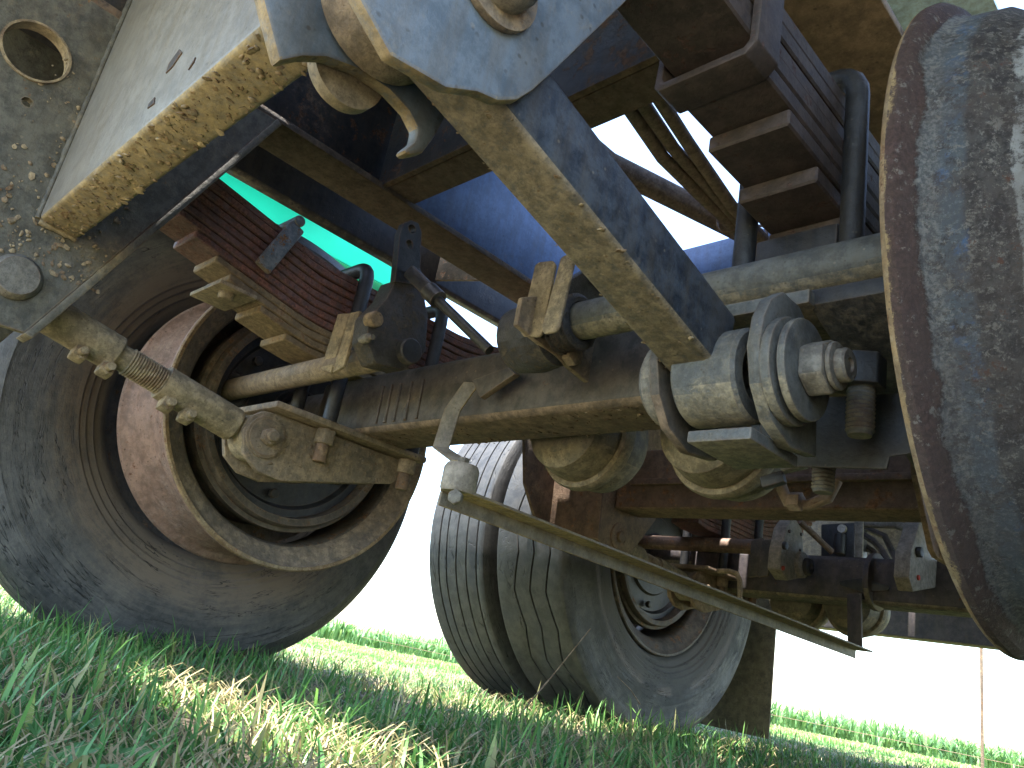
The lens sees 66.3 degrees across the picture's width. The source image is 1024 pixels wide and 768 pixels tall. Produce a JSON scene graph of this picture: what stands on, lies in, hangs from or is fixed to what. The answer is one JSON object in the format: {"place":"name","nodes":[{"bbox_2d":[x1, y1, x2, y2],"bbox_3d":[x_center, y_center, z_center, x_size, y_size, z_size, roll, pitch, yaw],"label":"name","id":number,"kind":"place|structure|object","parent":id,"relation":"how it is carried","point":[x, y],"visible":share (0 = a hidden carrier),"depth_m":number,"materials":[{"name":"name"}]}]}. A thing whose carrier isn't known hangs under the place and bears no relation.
{"place":"outdoors","nodes":[
{"label":"outdoors","id":0,"kind":"place"},
{"bbox_2d":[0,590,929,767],"bbox_3d":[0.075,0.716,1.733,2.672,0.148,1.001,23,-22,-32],"label":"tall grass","id":1,"kind":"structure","parent":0,"point":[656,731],"depth_m":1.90,"materials":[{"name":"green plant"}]},
{"bbox_2d":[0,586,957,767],"bbox_3d":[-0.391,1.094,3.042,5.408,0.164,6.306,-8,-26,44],"label":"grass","id":2,"kind":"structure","parent":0,"point":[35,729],"depth_m":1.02,"materials":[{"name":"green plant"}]},
{"bbox_2d":[0,585,1022,767],"bbox_3d":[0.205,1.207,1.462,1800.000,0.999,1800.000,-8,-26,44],"label":"ground","id":3,"kind":"structure","parent":0,"point":[308,690],"depth_m":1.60,"materials":[{"name":"green plant"}]},
{"bbox_2d":[0,742,123,767],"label":"broadleaf weed","id":4,"kind":"object","parent":3,"relation":"on","point":[81,750],"visible":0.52,"depth_m":0.54,"materials":[{"name":"green plant"}]},
{"bbox_2d":[41,707,129,734],"bbox_3d":[-0.380,0.305,0.703,0.082,0.019,0.087,9,-19,5],"label":"broadleaf weed","id":5,"kind":"object","parent":3,"relation":"on","point":[91,726],"visible":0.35,"depth_m":0.70,"materials":[{"name":"green plant"}]},
{"bbox_2d":[43,739,180,767],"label":"broadleaf weed","id":6,"kind":"object","parent":3,"relation":"on","point":[140,752],"visible":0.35,"depth_m":0.63,"materials":[{"name":"green plant"}]},
{"bbox_2d":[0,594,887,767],"bbox_3d":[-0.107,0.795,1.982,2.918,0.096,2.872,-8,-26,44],"label":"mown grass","id":7,"kind":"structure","parent":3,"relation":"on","point":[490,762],"depth_m":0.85,"materials":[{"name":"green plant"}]},
{"bbox_2d":[0,0,1023,738],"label":"trailer","id":8,"kind":"object","parent":3,"relation":"on","point":[246,380],"visible":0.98,"depth_m":1.13,"materials":[{"name":"blue paint"}]},
{"bbox_2d":[515,629,589,719],"bbox_3d":[0.084,0.639,1.712,0.164,0.226,0.004,-4,-23,37],"label":"dry stalk","id":9,"kind":"object","parent":3,"relation":"on","point":[532,699],"visible":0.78,"depth_m":1.71,"materials":[{"name":"dry grass straw"}]},
{"bbox_2d":[618,677,640,703],"bbox_3d":[0.272,0.709,1.810,0.006,0.053,0.115,-5,-24,39],"label":"dry stalk","id":10,"kind":"object","parent":3,"relation":"on","point":[631,691],"visible":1,"depth_m":1.82,"materials":[{"name":"plant"}]},
{"bbox_2d":[310,617,1023,767],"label":"maize crop","id":11,"kind":"object","parent":3,"relation":"on","point":[347,633],"visible":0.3,"depth_m":22.38,"materials":[{"name":"green plant"}]},
{"bbox_2d":[363,630,1022,767],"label":"wire fence","id":12,"kind":"object","parent":3,"relation":"on","point":[981,712],"visible":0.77,"depth_m":9.76,"materials":[{"name":"grey metal"}]},
{"bbox_2d":[300,636,980,767],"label":"field grass","id":13,"kind":"structure","parent":0,"point":[335,644],"depth_m":6.04,"materials":[{"name":"green plant"}]},
{"bbox_2d":[334,0,1023,750],"label":"sky","id":14,"kind":"structure","parent":0,"point":[928,686],"materials":[{"name":"white"}]}
]}

